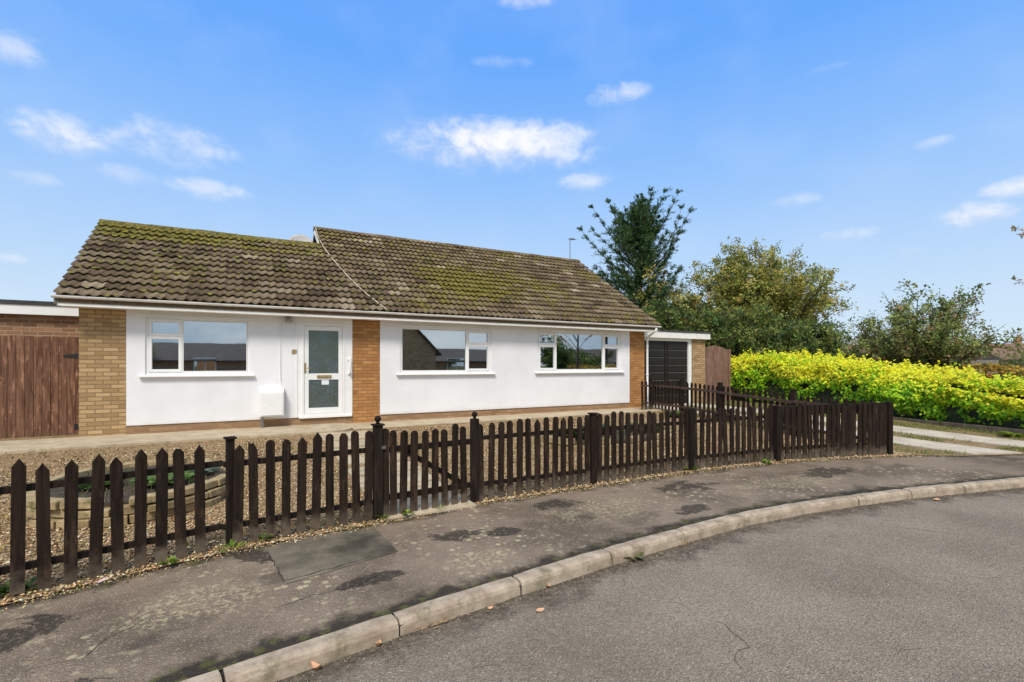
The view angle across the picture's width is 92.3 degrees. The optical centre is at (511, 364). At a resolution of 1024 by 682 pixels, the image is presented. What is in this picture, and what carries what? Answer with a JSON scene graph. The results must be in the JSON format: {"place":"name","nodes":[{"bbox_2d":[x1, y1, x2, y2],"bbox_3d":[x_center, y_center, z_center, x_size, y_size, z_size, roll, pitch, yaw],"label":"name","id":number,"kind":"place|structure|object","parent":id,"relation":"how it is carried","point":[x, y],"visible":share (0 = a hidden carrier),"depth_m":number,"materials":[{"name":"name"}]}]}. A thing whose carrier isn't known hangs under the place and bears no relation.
{"place":"outdoors","nodes":[
{"label":"outdoors","id":0,"kind":"place"},
{"bbox_2d":[0,407,663,453],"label":"house path","id":1,"kind":"structure","parent":0,"point":[31,445],"depth_m":9.23,"materials":[{"name":"concrete"}]},
{"bbox_2d":[319,430,476,521],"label":"garden path","id":2,"kind":"structure","parent":0,"point":[450,507],"depth_m":6.11,"materials":[{"name":"concrete"}]},
{"bbox_2d":[402,509,414,514],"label":"weed","id":3,"kind":"object","parent":2,"relation":"on","point":[408,510],"visible":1,"depth_m":4.99,"materials":[{"name":"green plant"}]},
{"bbox_2d":[0,454,1023,681],"bbox_3d":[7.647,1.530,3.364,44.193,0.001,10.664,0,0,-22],"label":"pavement","id":4,"kind":"structure","parent":0,"point":[219,614],"depth_m":3.58,"materials":[{"name":"grey asphalt"}]},
{"bbox_2d":[2,615,156,676],"bbox_3d":[-2.261,1.527,2.684,0.166,0.001,0.733,0,0,29],"label":"pavement crack","id":5,"kind":"object","parent":4,"relation":"on","point":[97,645],"visible":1,"depth_m":2.68,"materials":[{"name":"black asphalt"}]},
{"bbox_2d":[218,539,250,552],"bbox_3d":[-2.279,1.486,4.032,0.267,0.065,0.260,0,0,-29],"label":"weed","id":6,"kind":"object","parent":4,"relation":"on","point":[232,543],"visible":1,"depth_m":4.05,"materials":[{"name":"green plant"}]},
{"bbox_2d":[271,569,388,608],"bbox_3d":[-1.199,1.527,3.340,0.092,0.001,0.903,0,0,45],"label":"pavement crack","id":7,"kind":"object","parent":4,"relation":"on","point":[333,590],"visible":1,"depth_m":3.32,"materials":[{"name":"black asphalt"}]},
{"bbox_2d":[267,528,397,582],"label":"pavement repair","id":8,"kind":"structure","parent":4,"relation":"on","point":[302,558],"depth_m":4.03,"materials":[{"name":"grey concrete"}]},
{"bbox_2d":[270,554,379,580],"bbox_3d":[-1.440,1.523,3.902,0.844,0.001,0.585,0,0,-29],"label":"pavement crack","id":9,"kind":"object","parent":8,"relation":"on","point":[308,574],"visible":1,"depth_m":3.67,"materials":[{"name":"black asphalt"}]},
{"bbox_2d":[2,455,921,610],"bbox_3d":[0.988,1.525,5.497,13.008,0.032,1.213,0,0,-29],"label":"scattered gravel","id":10,"kind":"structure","parent":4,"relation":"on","point":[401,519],"depth_m":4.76,"materials":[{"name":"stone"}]},
{"bbox_2d":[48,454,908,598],"bbox_3d":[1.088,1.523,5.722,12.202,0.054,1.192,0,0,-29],"label":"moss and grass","id":11,"kind":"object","parent":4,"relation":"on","point":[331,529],"visible":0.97,"depth_m":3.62,"materials":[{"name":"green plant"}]},
{"bbox_2d":[760,459,772,463],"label":"weed","id":12,"kind":"object","parent":4,"relation":"on","point":[768,461],"visible":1,"depth_m":7.61,"materials":[{"name":"green plant"}]},
{"bbox_2d":[962,334,1023,364],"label":"house","id":13,"kind":"structure","parent":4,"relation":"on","point":[1005,350],"depth_m":68.60,"materials":[{"name":"brown brick"}]},
{"bbox_2d":[976,351,1023,364],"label":"background bush","id":14,"kind":"object","parent":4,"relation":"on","point":[1022,356],"visible":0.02,"depth_m":32.75,"materials":[{"name":"green plant"}]},
{"bbox_2d":[997,354,1023,373],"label":"background bush","id":15,"kind":"object","parent":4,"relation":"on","point":[1015,362],"visible":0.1,"depth_m":28.48,"materials":[{"name":"green plant"}]},
{"bbox_2d":[0,400,1023,605],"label":"garden ground","id":16,"kind":"structure","parent":0,"point":[38,462],"depth_m":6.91,"materials":[{"name":"beige gravel"}]},
{"bbox_2d":[0,581,34,594],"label":"weed","id":17,"kind":"object","parent":16,"relation":"on","point":[3,588],"visible":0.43,"depth_m":3.29,"materials":[{"name":"green plant"}]},
{"bbox_2d":[25,576,36,589],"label":"weed","id":18,"kind":"object","parent":16,"relation":"on","point":[32,580],"visible":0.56,"depth_m":3.36,"materials":[{"name":"green plant"}]},
{"bbox_2d":[0,335,78,438],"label":"boarded gate","id":19,"kind":"structure","parent":16,"relation":"on","point":[39,386],"depth_m":9.10,"materials":[{"name":"brown wood"}]},
{"bbox_2d":[0,299,78,336],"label":"extension","id":20,"kind":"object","parent":16,"relation":"on","point":[33,318],"depth_m":9.37,"materials":[{"name":"brown brick"}]},
{"bbox_2d":[26,457,224,529],"bbox_3d":[-4.170,1.364,5.541,1.960,0.254,2.247,0,0,-29],"label":"raised bed","id":21,"kind":"object","parent":16,"relation":"on","point":[214,488],"visible":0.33,"depth_m":4.84,"materials":[{"name":"stone"}]},
{"bbox_2d":[78,473,124,488],"bbox_3d":[-4.394,1.251,5.229,0.562,0.102,0.603,0,0,-29],"label":"plant","id":22,"kind":"object","parent":21,"relation":"on","point":[86,486],"visible":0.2,"depth_m":5.07,"materials":[{"name":"green plant"}]},
{"bbox_2d":[128,471,193,485],"bbox_3d":[-3.779,1.246,5.333,0.657,0.113,0.668,0,0,-29],"label":"plant","id":23,"kind":"object","parent":21,"relation":"on","point":[151,481],"visible":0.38,"depth_m":5.26,"materials":[{"name":"green plant"}]},
{"bbox_2d":[189,467,220,473],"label":"plant","id":24,"kind":"object","parent":21,"relation":"on","point":[209,470],"visible":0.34,"depth_m":5.84,"materials":[{"name":"green plant"}]},
{"bbox_2d":[50,430,658,501],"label":"bed weeds","id":25,"kind":"object","parent":21,"relation":"on","point":[193,478],"visible":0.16,"depth_m":5.29,"materials":[{"name":"green plant"}]},
{"bbox_2d":[157,556,179,564],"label":"weed","id":26,"kind":"object","parent":16,"relation":"on","point":[171,559],"visible":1,"depth_m":3.73,"materials":[{"name":"green plant"}]},
{"bbox_2d":[0,416,384,595],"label":"picket fence","id":27,"kind":"object","parent":16,"relation":"on","point":[234,463],"visible":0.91,"depth_m":3.87,"materials":[{"name":"brown wood"}]},
{"bbox_2d":[382,423,470,518],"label":"garden gate","id":28,"kind":"structure","parent":27,"relation":"attached to","point":[392,448],"depth_m":5.12,"materials":[{"name":"brown wood"}]},
{"bbox_2d":[259,531,272,539],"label":"weed","id":29,"kind":"object","parent":16,"relation":"on","point":[261,536],"visible":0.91,"depth_m":4.27,"materials":[{"name":"green plant"}]},
{"bbox_2d":[51,219,661,436],"bbox_3d":[-3.587,-1.301,15.260,14.016,5.462,8.389,0,0,-29],"label":"bungalow","id":30,"kind":"object","parent":16,"relation":"on","point":[183,329],"visible":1,"depth_m":11.19,"materials":[{"name":"paint"}]},
{"bbox_2d":[138,315,254,376],"bbox_3d":[-6.128,-0.356,9.650,1.910,1.172,0.175,0,0,-29],"label":"window","id":31,"kind":"structure","parent":30,"relation":"in","point":[175,346],"depth_m":9.65,"materials":[{"name":"glass"}]},
{"bbox_2d":[288,234,311,241],"bbox_3d":[-5.728,-3.121,13.300,0.651,0.867,0.365,0,0,-29],"label":"satellite dish","id":32,"kind":"object","parent":30,"relation":"on","point":[300,237],"visible":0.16,"depth_m":13.37,"materials":[{"name":"grey metal"}]},
{"bbox_2d":[304,326,341,413],"bbox_3d":[-4.111,0.100,10.735,0.780,1.890,0.115,0,0,-29],"label":"front door","id":33,"kind":"structure","parent":30,"relation":"in","point":[322,344],"depth_m":10.76,"materials":[{"name":"white plastic"}]},
{"bbox_2d":[315,227,387,311],"bbox_3d":[-4.299,-2.563,12.451,0.290,2.756,4.199,0,0,-43],"label":"aerial cable","id":34,"kind":"object","parent":30,"relation":"attached to","point":[347,275],"visible":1,"depth_m":11.91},
{"bbox_2d":[396,325,495,374],"bbox_3d":[-1.586,-0.349,12.140,2.570,1.177,0.175,0,0,-29],"label":"window","id":35,"kind":"structure","parent":30,"relation":"in","point":[424,350],"depth_m":12.14,"materials":[{"name":"glass"}]},
{"bbox_2d":[535,330,624,372],"bbox_3d":[1.979,-0.364,14.094,3.120,1.187,0.175,0,0,-29],"label":"window","id":36,"kind":"structure","parent":30,"relation":"in","point":[564,351],"depth_m":14.09,"materials":[{"name":"glass"}]},
{"bbox_2d":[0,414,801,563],"bbox_3d":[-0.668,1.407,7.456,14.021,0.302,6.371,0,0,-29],"label":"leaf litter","id":37,"kind":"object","parent":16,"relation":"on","point":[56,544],"visible":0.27,"depth_m":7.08,"materials":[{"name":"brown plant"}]},
{"bbox_2d":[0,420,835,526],"bbox_3d":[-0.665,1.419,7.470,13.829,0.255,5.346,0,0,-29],"label":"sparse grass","id":38,"kind":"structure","parent":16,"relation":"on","point":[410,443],"depth_m":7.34,"materials":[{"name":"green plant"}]},
{"bbox_2d":[541,424,671,451],"bbox_3d":[1.821,1.365,9.361,2.949,0.231,1.729,0,0,-29],"label":"raised bed","id":39,"kind":"object","parent":16,"relation":"on","point":[575,442],"visible":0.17,"depth_m":8.62,"materials":[{"name":"soil"}]},
{"bbox_2d":[558,428,583,437],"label":"plant","id":40,"kind":"object","parent":39,"relation":"on","point":[575,434],"visible":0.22,"depth_m":8.59,"materials":[{"name":"green plant"}]},
{"bbox_2d":[631,423,664,431],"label":"plant","id":41,"kind":"object","parent":39,"relation":"on","point":[645,429],"visible":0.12,"depth_m":9.46,"materials":[{"name":"green plant"}]},
{"bbox_2d":[470,405,780,502],"bbox_3d":[1.874,1.049,6.721,5.282,1.061,0.210,0,0,-27],"label":"picket fence","id":42,"kind":"object","parent":16,"relation":"on","point":[593,428],"visible":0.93,"depth_m":6.46,"materials":[{"name":"brown wood"}]},
{"bbox_2d":[576,185,704,329],"bbox_3d":[6.358,-3.882,25.247,6.580,10.634,7.566,0,0,-29],"label":"conifer tree","id":43,"kind":"object","parent":16,"relation":"on","point":[637,236],"visible":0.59,"depth_m":24.34,"materials":[{"name":"green plant"}]},
{"bbox_2d":[627,264,701,330],"bbox_3d":[7.605,-1.728,24.235,3.464,6.368,4.355,0,0,44],"label":"young tree","id":44,"kind":"object","parent":16,"relation":"on","point":[672,294],"visible":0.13,"depth_m":23.53,"materials":[{"name":"green plant"}]},
{"bbox_2d":[636,296,697,330],"bbox_3d":[6.363,-0.779,22.008,4.940,4.532,3.667,0,0,-29],"label":"evergreen bush","id":45,"kind":"object","parent":16,"relation":"on","point":[671,319],"visible":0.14,"depth_m":21.42,"materials":[{"name":"green plant"}]},
{"bbox_2d":[662,411,683,416],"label":"plant","id":46,"kind":"object","parent":16,"relation":"on","point":[677,413],"visible":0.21,"depth_m":12.83,"materials":[{"name":"green plant"}]},
{"bbox_2d":[644,330,711,404],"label":"garage","id":47,"kind":"structure","parent":16,"relation":"on","point":[674,356],"depth_m":16.58,"materials":[{"name":"brick"}]},
{"bbox_2d":[644,341,664,404],"bbox_3d":[4.653,0.275,16.144,0.980,2.130,0.060,0,0,-29],"label":"garage door","id":48,"kind":"structure","parent":47,"relation":"in","point":[656,349],"depth_m":16.17,"materials":[{"name":"black metal"}]},
{"bbox_2d":[667,341,686,403],"bbox_3d":[5.578,0.275,16.651,0.990,2.130,0.060,0,0,-29],"label":"garage door","id":49,"kind":"structure","parent":47,"relation":"in","point":[676,351],"depth_m":16.62,"materials":[{"name":"black metal"}]},
{"bbox_2d":[705,346,730,401],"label":"panel gate","id":50,"kind":"structure","parent":16,"relation":"on","point":[717,363],"depth_m":17.89,"materials":[{"name":"brown wood"}]},
{"bbox_2d":[683,297,791,357],"bbox_3d":[9.103,-0.765,21.292,5.921,4.512,4.750,0,0,-29],"label":"evergreen bush","id":51,"kind":"object","parent":16,"relation":"on","point":[737,338],"visible":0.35,"depth_m":20.31,"materials":[{"name":"green plant"}]},
{"bbox_2d":[649,377,872,442],"bbox_3d":[5.268,0.950,11.713,0.120,1.160,6.582,0,0,-20],"label":"picket fence","id":52,"kind":"object","parent":16,"relation":"on","point":[719,391],"visible":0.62,"depth_m":12.07,"materials":[{"name":"brown wood"}]},
{"bbox_2d":[641,380,653,409],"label":"gate","id":53,"kind":"structure","parent":52,"relation":"attached to","point":[649,386],"depth_m":14.42,"materials":[{"name":"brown wood"}]},
{"bbox_2d":[671,236,858,330],"bbox_3d":[12.660,-2.558,25.037,9.239,8.076,7.672,0,0,-29],"label":"tall shrub","id":54,"kind":"object","parent":16,"relation":"on","point":[766,286],"visible":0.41,"depth_m":23.40,"materials":[{"name":"green plant"}]},
{"bbox_2d":[760,306,853,362],"bbox_3d":[12.754,-0.593,22.408,6.254,4.175,5.158,0,0,-29],"label":"evergreen bush","id":55,"kind":"object","parent":16,"relation":"on","point":[808,338],"visible":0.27,"depth_m":20.82,"materials":[{"name":"green plant"}]},
{"bbox_2d":[781,402,892,459],"bbox_3d":[5.332,1.105,8.115,2.312,0.950,0.090,0,0,-14],"label":"picket fence","id":56,"kind":"object","parent":16,"relation":"on","point":[875,433],"visible":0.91,"depth_m":8.12,"materials":[{"name":"brown wood"}]},
{"bbox_2d":[658,400,1023,454],"bbox_3d":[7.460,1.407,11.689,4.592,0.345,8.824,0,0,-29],"label":"grass","id":57,"kind":"structure","parent":16,"relation":"on","point":[940,429],"depth_m":10.27,"materials":[{"name":"green plant"}]},
{"bbox_2d":[836,326,855,367],"bbox_3d":[18.152,-0.374,27.034,2.910,3.684,2.784,0,0,-10],"label":"slender shrub","id":58,"kind":"object","parent":16,"relation":"on","point":[843,349],"visible":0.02,"depth_m":26.45,"materials":[{"name":"green plant"}]},
{"bbox_2d":[731,348,1023,428],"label":"hedge","id":59,"kind":"object","parent":16,"relation":"on","point":[943,394],"visible":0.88,"depth_m":13.14,"materials":[{"name":"green plant"}]},
{"bbox_2d":[825,278,1023,369],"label":"fruit tree","id":60,"kind":"object","parent":16,"relation":"on","point":[938,342],"visible":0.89,"depth_m":16.80,"materials":[{"name":"green plant"}]},
{"bbox_2d":[856,413,1023,433],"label":"edging","id":61,"kind":"object","parent":16,"relation":"on","point":[991,429],"visible":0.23,"depth_m":11.26,"materials":[{"name":"concrete"}]},
{"bbox_2d":[923,358,1000,373],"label":"shed","id":62,"kind":"structure","parent":16,"relation":"on","point":[990,360],"depth_m":22.04,"materials":[{"name":"grey wood"}]},
{"bbox_2d":[919,362,1023,380],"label":"hedge","id":63,"kind":"object","parent":16,"relation":"on","point":[995,367],"visible":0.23,"depth_m":14.95,"materials":[{"name":"green plant"}]},
{"bbox_2d":[998,431,1023,436],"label":"weed","id":64,"kind":"object","parent":16,"relation":"on","point":[1008,434],"visible":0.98,"depth_m":10.18,"materials":[{"name":"green plant"}]},
{"bbox_2d":[1011,225,1023,284],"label":"garden tree","id":65,"kind":"object","parent":16,"relation":"on","point":[1021,236],"visible":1,"depth_m":9.40,"materials":[{"name":"green plant"}]},
{"bbox_2d":[0,0,1023,344],"label":"sky","id":66,"kind":"structure","parent":0,"point":[883,140],"materials":[{"name":"blue"}]},
{"bbox_2d":[276,487,1023,681],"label":"road","id":67,"kind":"structure","parent":0,"point":[892,581],"depth_m":3.18,"materials":[{"name":"grey asphalt"}]},
{"bbox_2d":[311,661,320,669],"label":"fallen leaf","id":68,"kind":"object","parent":67,"relation":"on","point":[315,666],"visible":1,"depth_m":2.62,"materials":[{"name":"plant"}]},
{"bbox_2d":[411,613,469,630],"bbox_3d":[-0.446,1.602,3.094,0.398,0.031,0.149,0,0,-29],"label":"dry straw","id":69,"kind":"object","parent":67,"relation":"on","point":[440,621],"visible":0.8,"depth_m":3.06,"materials":[{"name":"beige plant"}]},
{"bbox_2d":[219,493,911,681],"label":"kerb bedding","id":70,"kind":"object","parent":67,"relation":"on","point":[222,672],"visible":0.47,"depth_m":2.94,"materials":[{"name":"grey concrete"}]},
{"bbox_2d":[180,477,1023,681],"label":"kerb","id":71,"kind":"structure","parent":67,"relation":"on","point":[282,663],"depth_m":3.48,"materials":[{"name":"concrete"}]},
{"bbox_2d":[623,552,645,559],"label":"weed","id":72,"kind":"object","parent":67,"relation":"on","point":[638,556],"visible":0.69,"depth_m":4.07,"materials":[{"name":"green plant"}]},
{"bbox_2d":[277,488,1023,681],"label":"gutter grit","id":73,"kind":"object","parent":67,"relation":"on","point":[993,493],"visible":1,"depth_m":3.99,"materials":[{"name":"gravel"}]},
{"bbox_2d":[644,405,1021,455],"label":"driveway","id":74,"kind":"structure","parent":0,"point":[940,446],"depth_m":9.03,"materials":[{"name":"concrete"}]},
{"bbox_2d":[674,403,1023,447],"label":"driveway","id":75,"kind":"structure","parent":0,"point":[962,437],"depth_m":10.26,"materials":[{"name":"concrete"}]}
]}

